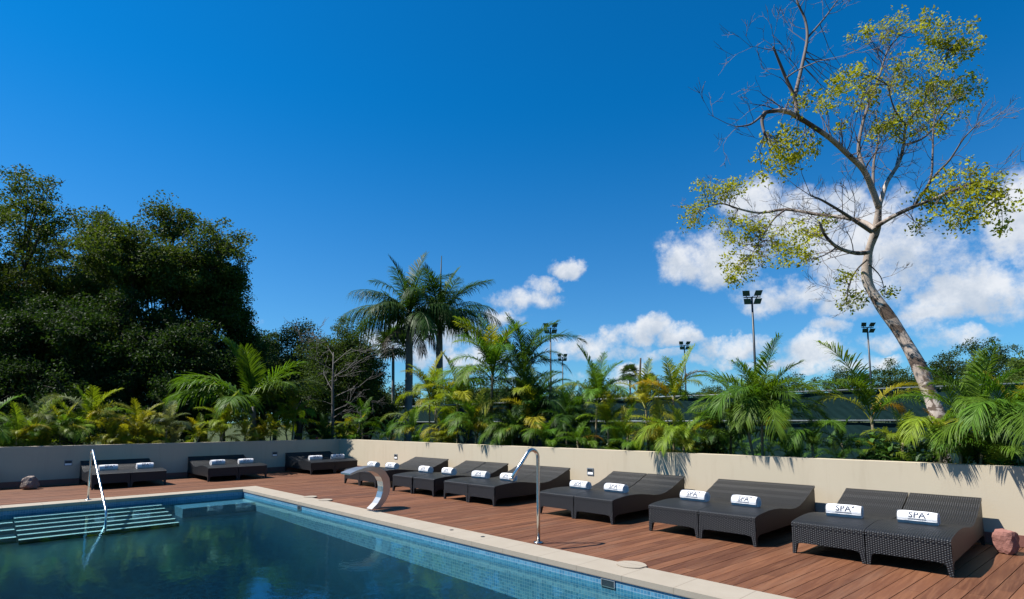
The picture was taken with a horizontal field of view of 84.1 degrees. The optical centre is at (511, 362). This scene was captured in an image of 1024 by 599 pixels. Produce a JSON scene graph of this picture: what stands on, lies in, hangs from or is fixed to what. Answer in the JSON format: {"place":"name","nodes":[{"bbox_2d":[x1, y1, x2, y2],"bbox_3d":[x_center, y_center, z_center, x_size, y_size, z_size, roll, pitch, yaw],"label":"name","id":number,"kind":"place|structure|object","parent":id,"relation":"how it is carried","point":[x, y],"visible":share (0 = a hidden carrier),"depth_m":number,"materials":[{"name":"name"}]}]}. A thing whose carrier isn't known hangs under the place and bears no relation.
{"place":"outdoors","nodes":[
{"label":"outdoors","id":0,"kind":"place"},
{"bbox_2d":[0,510,517,598],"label":"pool floor","id":1,"kind":"structure","parent":0,"point":[253,554],"depth_m":8.20,"materials":[{"name":"tile"}]},
{"bbox_2d":[0,504,178,544],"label":"pool steps","id":2,"kind":"structure","parent":1,"relation":"on","point":[11,533],"depth_m":10.68,"materials":[{"name":"tile"}]},
{"bbox_2d":[0,505,178,539],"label":"pool step nosing","id":3,"kind":"object","parent":2,"relation":"on","point":[86,523],"visible":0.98,"depth_m":10.73,"materials":[{"name":"tile"}]},
{"bbox_2d":[172,499,254,517],"bbox_3d":[-6.743,3.293,12.865,1.493,0.191,0.793,6,-8,-44],"label":"pool bench","id":4,"kind":"object","parent":1,"relation":"on","point":[204,508],"visible":1,"depth_m":12.59,"materials":[{"name":"tile"}]},
{"bbox_2d":[0,492,690,598],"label":"pool wall","id":5,"kind":"structure","parent":1,"relation":"on","point":[516,577],"depth_m":8.00,"materials":[{"name":"tile"}]},
{"bbox_2d":[0,486,793,598],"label":"pool coping","id":6,"kind":"object","parent":5,"relation":"on","point":[676,584],"visible":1,"depth_m":7.33,"materials":[{"name":"stone"}]},
{"bbox_2d":[45,422,897,445],"bbox_3d":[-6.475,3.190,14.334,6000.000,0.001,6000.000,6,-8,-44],"label":"ground","id":7,"kind":"structure","parent":0,"point":[228,432],"depth_m":74.26,"materials":[{"name":"green plant"}]},
{"bbox_2d":[0,394,39,446],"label":"areca palm","id":8,"kind":"object","parent":7,"relation":"on","point":[4,436],"visible":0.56,"depth_m":14.89,"materials":[{"name":"plant"}]},
{"bbox_2d":[0,348,46,444],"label":"broadleaf tree","id":9,"kind":"object","parent":7,"relation":"on","point":[5,391],"visible":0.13,"depth_m":23.28,"materials":[{"name":"green plant"}]},
{"bbox_2d":[0,401,66,446],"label":"areca palm","id":10,"kind":"object","parent":7,"relation":"on","point":[18,430],"visible":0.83,"depth_m":14.90,"materials":[{"name":"plant"}]},
{"bbox_2d":[0,393,73,446],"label":"areca palm","id":11,"kind":"object","parent":7,"relation":"on","point":[46,418],"visible":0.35,"depth_m":15.69,"materials":[{"name":"plant"}]},
{"bbox_2d":[0,290,108,445],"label":"broadleaf tree","id":12,"kind":"object","parent":7,"relation":"on","point":[19,330],"visible":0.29,"depth_m":24.04,"materials":[{"name":"green plant"}]},
{"bbox_2d":[13,402,96,445],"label":"areca palm","id":13,"kind":"object","parent":7,"relation":"on","point":[62,417],"visible":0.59,"depth_m":15.42,"materials":[{"name":"plant"}]},
{"bbox_2d":[0,163,110,446],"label":"broadleaf tree","id":14,"kind":"object","parent":7,"relation":"on","point":[27,247],"visible":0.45,"depth_m":29.94,"materials":[{"name":"green plant"}]},
{"bbox_2d":[0,342,144,445],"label":"broadleaf tree","id":15,"kind":"object","parent":7,"relation":"on","point":[48,386],"visible":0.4,"depth_m":23.07,"materials":[{"name":"green plant"}]},
{"bbox_2d":[0,205,151,444],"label":"broadleaf tree","id":16,"kind":"object","parent":7,"relation":"on","point":[74,291],"visible":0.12,"depth_m":30.64,"materials":[{"name":"green plant"}]},
{"bbox_2d":[18,384,135,446],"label":"areca palm","id":17,"kind":"object","parent":7,"relation":"on","point":[93,412],"visible":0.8,"depth_m":16.27,"materials":[{"name":"plant"}]},
{"bbox_2d":[33,286,186,438],"bbox_3d":[-17.645,0.474,25.395,5.125,7.921,5.610,1,-6,-8],"label":"broadleaf tree","id":18,"kind":"object","parent":7,"relation":"on","point":[85,325],"visible":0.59,"depth_m":24.12,"materials":[{"name":"green plant"}]},
{"bbox_2d":[83,415,147,443],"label":"areca palm","id":19,"kind":"object","parent":7,"relation":"on","point":[111,433],"visible":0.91,"depth_m":16.22,"materials":[{"name":"plant"}]},
{"bbox_2d":[105,398,170,443],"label":"areca palm","id":20,"kind":"object","parent":7,"relation":"on","point":[142,433],"visible":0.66,"depth_m":16.91,"materials":[{"name":"plant"}]},
{"bbox_2d":[82,350,214,443],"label":"broadleaf tree","id":21,"kind":"object","parent":7,"relation":"on","point":[142,400],"visible":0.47,"depth_m":23.40,"materials":[{"name":"green plant"}]},
{"bbox_2d":[53,190,257,377],"bbox_3d":[-18.092,-1.958,29.680,8.509,13.627,9.607,2,-7,-23],"label":"broadleaf tree","id":22,"kind":"object","parent":7,"relation":"on","point":[129,260],"visible":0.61,"depth_m":27.72,"materials":[{"name":"green plant"}]},
{"bbox_2d":[143,396,191,442],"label":"areca palm","id":23,"kind":"object","parent":7,"relation":"on","point":[167,418],"visible":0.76,"depth_m":17.50,"materials":[{"name":"plant"}]},
{"bbox_2d":[0,439,338,488],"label":"wall","id":24,"kind":"structure","parent":7,"relation":"on","point":[44,465],"depth_m":16.01,"materials":[{"name":"paint"}]},
{"bbox_2d":[127,317,258,441],"bbox_3d":[-14.081,1.157,24.966,5.028,6.483,4.906,6,-8,-44],"label":"broadleaf tree","id":25,"kind":"object","parent":7,"relation":"on","point":[189,349],"visible":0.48,"depth_m":24.49,"materials":[{"name":"green plant"}]},
{"bbox_2d":[147,233,275,441],"bbox_3d":[-16.316,-1.069,30.410,6.112,12.007,6.300,6,-8,-44],"label":"broadleaf tree","id":26,"kind":"object","parent":7,"relation":"on","point":[243,334],"visible":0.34,"depth_m":29.82,"materials":[{"name":"green plant"}]},
{"bbox_2d":[192,391,253,441],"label":"areca palm","id":27,"kind":"object","parent":7,"relation":"on","point":[223,418],"visible":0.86,"depth_m":18.31,"materials":[{"name":"plant"}]},
{"bbox_2d":[159,334,329,438],"bbox_3d":[-9.437,1.365,19.883,5.257,4.810,4.264,-3,-7,26],"label":"coconut palm","id":28,"kind":"object","parent":7,"relation":"on","point":[256,388],"visible":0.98,"depth_m":19.78,"materials":[{"name":"green plant"}]},
{"bbox_2d":[228,329,290,440],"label":"broadleaf tree","id":29,"kind":"object","parent":7,"relation":"on","point":[272,341],"visible":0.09,"depth_m":35.74,"materials":[{"name":"green plant"}]},
{"bbox_2d":[250,412,292,440],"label":"areca palm","id":30,"kind":"object","parent":7,"relation":"on","point":[271,429],"visible":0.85,"depth_m":19.32,"materials":[{"name":"plant"}]},
{"bbox_2d":[256,387,324,440],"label":"areca palm","id":31,"kind":"object","parent":7,"relation":"on","point":[288,419],"visible":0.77,"depth_m":20.29,"materials":[{"name":"plant"}]},
{"bbox_2d":[260,317,324,439],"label":"broadleaf tree","id":32,"kind":"object","parent":7,"relation":"on","point":[282,359],"visible":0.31,"depth_m":28.68,"materials":[{"name":"green plant"}]},
{"bbox_2d":[304,411,347,439],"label":"areca palm","id":33,"kind":"object","parent":7,"relation":"on","point":[321,429],"visible":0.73,"depth_m":20.61,"materials":[{"name":"plant"}]},
{"bbox_2d":[284,317,393,438],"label":"bare tree","id":34,"kind":"object","parent":7,"relation":"on","point":[332,404],"visible":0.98,"depth_m":21.02,"materials":[{"name":"plant"}]},
{"bbox_2d":[292,316,390,438],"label":"broadleaf tree","id":35,"kind":"object","parent":7,"relation":"on","point":[341,347],"visible":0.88,"depth_m":24.34,"materials":[{"name":"green plant"}]},
{"bbox_2d":[334,397,388,439],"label":"areca palm","id":36,"kind":"object","parent":7,"relation":"on","point":[360,423],"visible":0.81,"depth_m":21.81,"materials":[{"name":"plant"}]},
{"bbox_2d":[348,383,403,439],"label":"broadleaf tree","id":37,"kind":"object","parent":7,"relation":"on","point":[382,409],"visible":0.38,"depth_m":29.84,"materials":[{"name":"green plant"}]},
{"bbox_2d":[371,327,417,438],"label":"fan palm","id":38,"kind":"object","parent":7,"relation":"on","point":[394,352],"visible":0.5,"depth_m":33.10,"materials":[{"name":"green plant"}]},
{"bbox_2d":[337,252,472,441],"bbox_3d":[-4.689,-0.624,26.401,6.252,10.106,5.869,6,-8,-44],"label":"royal palm","id":39,"kind":"object","parent":7,"relation":"on","point":[393,310],"visible":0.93,"depth_m":26.00,"materials":[{"name":"green plant"}]},
{"bbox_2d":[380,404,434,441],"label":"areca palm","id":40,"kind":"object","parent":7,"relation":"on","point":[411,428],"visible":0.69,"depth_m":18.27,"materials":[{"name":"plant"}]},
{"bbox_2d":[395,350,466,441],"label":"areca palm","id":41,"kind":"object","parent":7,"relation":"on","point":[432,391],"visible":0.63,"depth_m":19.15,"materials":[{"name":"plant"}]},
{"bbox_2d":[420,418,459,442],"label":"areca palm","id":42,"kind":"object","parent":7,"relation":"on","point":[441,436],"visible":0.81,"depth_m":16.90,"materials":[{"name":"plant"}]},
{"bbox_2d":[380,256,502,442],"bbox_3d":[-3.526,-0.370,27.987,5.746,9.926,5.947,6,-8,-44],"label":"royal palm","id":43,"kind":"object","parent":7,"relation":"on","point":[469,314],"visible":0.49,"depth_m":27.63,"materials":[{"name":"green plant"}]},
{"bbox_2d":[416,353,505,443],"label":"areca palm","id":44,"kind":"object","parent":7,"relation":"on","point":[460,392],"visible":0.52,"depth_m":17.52,"materials":[{"name":"plant"}]},
{"bbox_2d":[440,387,517,443],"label":"areca palm","id":45,"kind":"object","parent":7,"relation":"on","point":[475,425],"visible":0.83,"depth_m":16.20,"materials":[{"name":"plant"}]},
{"bbox_2d":[435,313,552,443],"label":"areca palm","id":46,"kind":"object","parent":7,"relation":"on","point":[492,353],"visible":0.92,"depth_m":16.46,"materials":[{"name":"plant"}]},
{"bbox_2d":[478,409,537,445],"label":"areca palm","id":47,"kind":"object","parent":7,"relation":"on","point":[506,440],"visible":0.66,"depth_m":14.84,"materials":[{"name":"plant"}]},
{"bbox_2d":[478,353,573,445],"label":"areca palm","id":48,"kind":"object","parent":7,"relation":"on","point":[504,393],"visible":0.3,"depth_m":16.41,"materials":[{"name":"plant"}]},
{"bbox_2d":[482,361,571,446],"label":"areca palm","id":49,"kind":"object","parent":7,"relation":"on","point":[532,394],"visible":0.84,"depth_m":15.21,"materials":[{"name":"plant"}]},
{"bbox_2d":[478,312,588,440],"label":"areca palm","id":50,"kind":"object","parent":7,"relation":"on","point":[524,345],"visible":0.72,"depth_m":17.10,"materials":[{"name":"plant"}]},
{"bbox_2d":[519,413,571,447],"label":"areca palm","id":51,"kind":"object","parent":7,"relation":"on","point":[547,433],"visible":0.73,"depth_m":13.82,"materials":[{"name":"plant"}]},
{"bbox_2d":[529,380,618,447],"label":"areca palm","id":52,"kind":"object","parent":7,"relation":"on","point":[576,412],"visible":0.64,"depth_m":14.47,"materials":[{"name":"plant"}]},
{"bbox_2d":[552,419,609,449],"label":"areca palm","id":53,"kind":"object","parent":7,"relation":"on","point":[585,442],"visible":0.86,"depth_m":13.22,"materials":[{"name":"plant"}]},
{"bbox_2d":[556,344,643,447],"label":"areca palm","id":54,"kind":"object","parent":7,"relation":"on","point":[597,378],"visible":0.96,"depth_m":13.48,"materials":[{"name":"plant"}]},
{"bbox_2d":[575,386,642,448],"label":"areca palm","id":55,"kind":"object","parent":7,"relation":"on","point":[604,414],"visible":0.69,"depth_m":13.21,"materials":[{"name":"plant"}]},
{"bbox_2d":[601,401,667,450],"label":"areca palm","id":56,"kind":"object","parent":7,"relation":"on","point":[624,428],"visible":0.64,"depth_m":12.34,"materials":[{"name":"plant"}]},
{"bbox_2d":[610,358,691,451],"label":"areca palm","id":57,"kind":"object","parent":7,"relation":"on","point":[643,396],"visible":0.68,"depth_m":12.46,"materials":[{"name":"plant"}]},
{"bbox_2d":[293,382,1023,464],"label":"court fence","id":58,"kind":"object","parent":7,"relation":"on","point":[841,409],"visible":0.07,"depth_m":19.45,"materials":[{"name":"green metal"}]},
{"bbox_2d":[629,344,711,451],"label":"areca palm","id":59,"kind":"object","parent":7,"relation":"on","point":[673,378],"visible":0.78,"depth_m":12.11,"materials":[{"name":"plant"}]},
{"bbox_2d":[633,404,723,455],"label":"areca palm","id":60,"kind":"object","parent":7,"relation":"on","point":[680,434],"visible":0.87,"depth_m":11.07,"materials":[{"name":"plant"}]},
{"bbox_2d":[339,439,1023,547],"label":"wall","id":61,"kind":"structure","parent":7,"relation":"on","point":[998,490],"depth_m":9.52,"materials":[{"name":"paint"}]},
{"bbox_2d":[526,420,839,457],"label":"undergrowth","id":62,"kind":"object","parent":7,"relation":"on","point":[757,449],"visible":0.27,"depth_m":12.87,"materials":[{"name":"green plant"}]},
{"bbox_2d":[676,396,749,453],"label":"areca palm","id":63,"kind":"object","parent":7,"relation":"on","point":[702,426],"visible":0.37,"depth_m":11.41,"materials":[{"name":"plant"}]},
{"bbox_2d":[685,393,776,453],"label":"areca palm","id":64,"kind":"object","parent":7,"relation":"on","point":[711,438],"visible":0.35,"depth_m":11.48,"materials":[{"name":"plant"}]},
{"bbox_2d":[687,332,843,455],"bbox_3d":[4.584,1.126,10.570,2.623,3.274,2.624,-1,-6,11],"label":"areca palm","id":65,"kind":"object","parent":7,"relation":"on","point":[757,397],"visible":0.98,"depth_m":10.21,"materials":[{"name":"plant"}]},
{"bbox_2d":[778,418,853,457],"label":"areca palm","id":66,"kind":"object","parent":7,"relation":"on","point":[811,437],"visible":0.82,"depth_m":9.58,"materials":[{"name":"plant"}]},
{"bbox_2d":[808,416,874,459],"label":"areca palm","id":67,"kind":"object","parent":7,"relation":"on","point":[843,454],"visible":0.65,"depth_m":9.34,"materials":[{"name":"plant"}]},
{"bbox_2d":[798,365,887,422],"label":"broadleaf tree","id":68,"kind":"object","parent":7,"relation":"on","point":[836,376],"visible":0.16,"depth_m":55.48,"materials":[{"name":"green plant"}]},
{"bbox_2d":[677,0,1023,462],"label":"almond tree","id":69,"kind":"object","parent":7,"relation":"on","point":[913,355],"visible":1,"depth_m":13.95,"materials":[{"name":"green plant"}]},
{"bbox_2d":[812,340,941,441],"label":"areca palm","id":70,"kind":"object","parent":7,"relation":"on","point":[867,394],"visible":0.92,"depth_m":9.51,"materials":[{"name":"plant"}]},
{"bbox_2d":[851,431,906,460],"bbox_3d":[5.912,1.843,9.047,1.067,1.533,0.995,-4,-7,31],"label":"leafy shrub","id":71,"kind":"object","parent":7,"relation":"on","point":[887,446],"visible":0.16,"depth_m":8.96,"materials":[{"name":"green plant"}]},
{"bbox_2d":[862,358,917,422],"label":"broadleaf tree","id":72,"kind":"object","parent":7,"relation":"on","point":[889,374],"visible":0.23,"depth_m":54.74,"materials":[{"name":"green plant"}]},
{"bbox_2d":[854,407,930,461],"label":"areca palm","id":73,"kind":"object","parent":7,"relation":"on","point":[890,435],"visible":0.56,"depth_m":8.87,"materials":[{"name":"plant"}]},
{"bbox_2d":[889,436,950,462],"bbox_3d":[6.298,1.865,8.825,0.898,1.444,0.888,1,-6,-14],"label":"leafy shrub","id":74,"kind":"object","parent":7,"relation":"on","point":[919,448],"visible":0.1,"depth_m":8.80,"materials":[{"name":"green plant"}]},
{"bbox_2d":[901,349,971,389],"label":"broadleaf tree","id":75,"kind":"object","parent":7,"relation":"on","point":[948,369],"visible":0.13,"depth_m":46.08,"materials":[{"name":"green plant"}]},
{"bbox_2d":[896,406,979,463],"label":"areca palm","id":76,"kind":"object","parent":7,"relation":"on","point":[927,422],"visible":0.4,"depth_m":8.08,"materials":[{"name":"plant"}]},
{"bbox_2d":[881,340,1023,463],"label":"areca palm","id":77,"kind":"object","parent":7,"relation":"on","point":[966,393],"visible":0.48,"depth_m":8.36,"materials":[{"name":"plant"}]},
{"bbox_2d":[923,417,1023,465],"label":"areca palm","id":78,"kind":"object","parent":7,"relation":"on","point":[972,451],"visible":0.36,"depth_m":8.10,"materials":[{"name":"plant"}]},
{"bbox_2d":[927,370,1023,465],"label":"areca palm","id":79,"kind":"object","parent":7,"relation":"on","point":[1008,418],"visible":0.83,"depth_m":7.58,"materials":[{"name":"plant"}]},
{"bbox_2d":[0,0,1023,422],"label":"sky","id":80,"kind":"structure","parent":0,"point":[548,151],"materials":[{"name":"blue"}]},
{"label":"tennis court ground","id":81,"kind":"structure","parent":0,"visible":0},
{"bbox_2d":[444,372,511,422],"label":"broadleaf tree","id":82,"kind":"object","parent":81,"relation":"on","point":[474,396],"visible":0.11,"depth_m":39.54,"materials":[{"name":"green plant"}]},
{"bbox_2d":[935,337,1023,388],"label":"broadleaf tree","id":83,"kind":"object","parent":81,"relation":"on","point":[1003,359],"visible":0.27,"depth_m":38.25,"materials":[{"name":"green plant"}]},
{"bbox_2d":[991,349,1023,385],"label":"broadleaf tree","id":84,"kind":"object","parent":81,"relation":"on","point":[1018,362],"visible":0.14,"depth_m":30.08,"materials":[{"name":"green plant"}]},
{"label":"subfloor","id":85,"kind":"structure","parent":0,"visible":0},
{"bbox_2d":[0,468,1023,598],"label":"deck","id":86,"kind":"structure","parent":85,"relation":"on","point":[771,563],"depth_m":7.42,"materials":[{"name":"brown wood"}]},
{"bbox_2d":[79,459,130,489],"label":"sun lounger","id":87,"kind":"object","parent":86,"relation":"on","point":[114,476],"visible":0.9,"depth_m":14.14,"materials":[{"name":"black wicker"}]},
{"bbox_2d":[116,458,166,486],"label":"sun lounger","id":88,"kind":"object","parent":86,"relation":"on","point":[149,474],"visible":0.63,"depth_m":14.66,"materials":[{"name":"black wicker"}]},
{"bbox_2d":[187,456,238,481],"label":"sun lounger","id":89,"kind":"object","parent":86,"relation":"on","point":[200,465],"visible":0.98,"depth_m":15.95,"materials":[{"name":"black wicker"}]},
{"bbox_2d":[217,454,266,479],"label":"sun lounger","id":90,"kind":"object","parent":86,"relation":"on","point":[252,468],"visible":0.63,"depth_m":16.45,"materials":[{"name":"black wicker"}]},
{"bbox_2d":[285,452,334,474],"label":"sun lounger","id":91,"kind":"object","parent":86,"relation":"on","point":[298,460],"visible":0.96,"depth_m":18.00,"materials":[{"name":"black wicker"}]},
{"bbox_2d":[341,466,390,508],"bbox_3d":[-2.696,2.326,10.548,0.894,0.784,0.350,6,-8,-44],"label":"cascade fountain","id":92,"kind":"object","parent":86,"relation":"on","point":[383,481],"visible":1,"depth_m":10.66,"materials":[{"name":"silver metal"}]},
{"bbox_2d":[359,458,448,487],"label":"sun lounger","id":93,"kind":"object","parent":86,"relation":"on","point":[437,464],"visible":0.37,"depth_m":14.64,"materials":[{"name":"black wicker"}]},
{"bbox_2d":[392,460,485,493],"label":"sun lounger","id":94,"kind":"object","parent":86,"relation":"on","point":[404,479],"visible":0.43,"depth_m":13.32,"materials":[{"name":"black wicker"}]},
{"bbox_2d":[413,462,507,496],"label":"sun lounger","id":95,"kind":"object","parent":86,"relation":"on","point":[434,483],"visible":0.66,"depth_m":12.75,"materials":[{"name":"black wicker"}]},
{"bbox_2d":[444,464,542,501],"bbox_3d":[-0.359,2.616,12.457,2.247,0.598,0.785,6,-8,-44],"label":"sun lounger","id":96,"kind":"object","parent":86,"relation":"on","point":[457,486],"visible":0.45,"depth_m":11.90,"materials":[{"name":"black wicker"}]},
{"bbox_2d":[468,466,569,505],"bbox_3d":[0.196,2.556,11.893,2.247,0.598,0.785,6,-8,-44],"label":"sun lounger","id":97,"kind":"object","parent":86,"relation":"on","point":[494,490],"visible":0.87,"depth_m":11.42,"materials":[{"name":"black wicker"}]},
{"bbox_2d":[509,448,542,543],"bbox_3d":[0.186,1.759,7.448,0.588,1.251,0.130,6,-8,-44],"label":"water spout","id":98,"kind":"object","parent":86,"relation":"on","point":[518,467],"visible":1,"depth_m":7.57,"materials":[{"name":"silver metal"}]},
{"bbox_2d":[540,471,646,518],"bbox_3d":[1.548,2.409,10.524,2.247,0.598,0.785,6,-8,-44],"label":"sun lounger","id":99,"kind":"object","parent":86,"relation":"on","point":[560,497],"visible":0.48,"depth_m":9.98,"materials":[{"name":"black wicker"}]},
{"bbox_2d":[574,473,684,524],"bbox_3d":[2.109,2.348,9.959,2.247,0.598,0.785,6,-8,-44],"label":"sun lounger","id":100,"kind":"object","parent":86,"relation":"on","point":[645,492],"visible":0.88,"depth_m":9.46,"materials":[{"name":"black wicker"}]},
{"bbox_2d":[648,479,762,537],"bbox_3d":[3.104,2.236,8.910,2.247,0.598,0.785,6,-8,-44],"label":"sun lounger","id":101,"kind":"object","parent":86,"relation":"on","point":[676,511],"visible":0.51,"depth_m":8.38,"materials":[{"name":"black wicker"}]},
{"bbox_2d":[698,482,815,546],"bbox_3d":[3.657,2.176,8.352,2.247,0.598,0.785,6,-8,-44],"label":"sun lounger","id":102,"kind":"object","parent":86,"relation":"on","point":[783,505],"visible":0.85,"depth_m":7.84,"materials":[{"name":"black wicker"}]},
{"bbox_2d":[791,488,907,563],"bbox_3d":[4.512,2.082,7.476,2.247,0.598,0.785,6,-8,-44],"label":"sun lounger","id":103,"kind":"object","parent":86,"relation":"on","point":[821,529],"visible":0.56,"depth_m":6.93,"materials":[{"name":"black wicker"}]},
{"bbox_2d":[825,503,863,518],"bbox_3d":[4.178,1.861,7.136,0.399,0.150,0.168,-5,-8,40],"label":"rolled towel","id":104,"kind":"object","parent":103,"relation":"on","point":[844,510],"visible":1,"depth_m":7.08,"materials":[{"name":"white fabric"}]},
{"bbox_2d":[864,493,984,577],"bbox_3d":[5.070,2.021,6.911,2.247,0.598,0.785,6,-8,-44],"label":"sun lounger","id":105,"kind":"object","parent":86,"relation":"on","point":[957,533],"visible":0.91,"depth_m":6.38,"materials":[{"name":"black wicker"}]},
{"bbox_2d":[896,510,939,525],"bbox_3d":[4.756,1.813,6.651,0.400,0.141,0.168,-6,-8,44],"label":"rolled towel","id":106,"kind":"object","parent":105,"relation":"on","point":[918,517],"visible":1,"depth_m":6.59,"materials":[{"name":"white fabric"}]},
{"bbox_2d":[992,528,1019,554],"bbox_3d":[6.006,2.171,6.898,0.196,0.294,0.237,2,-7,-23],"label":"rock","id":107,"kind":"object","parent":86,"relation":"on","point":[1005,541],"visible":1,"depth_m":6.83,"materials":[{"name":"pink stone"}]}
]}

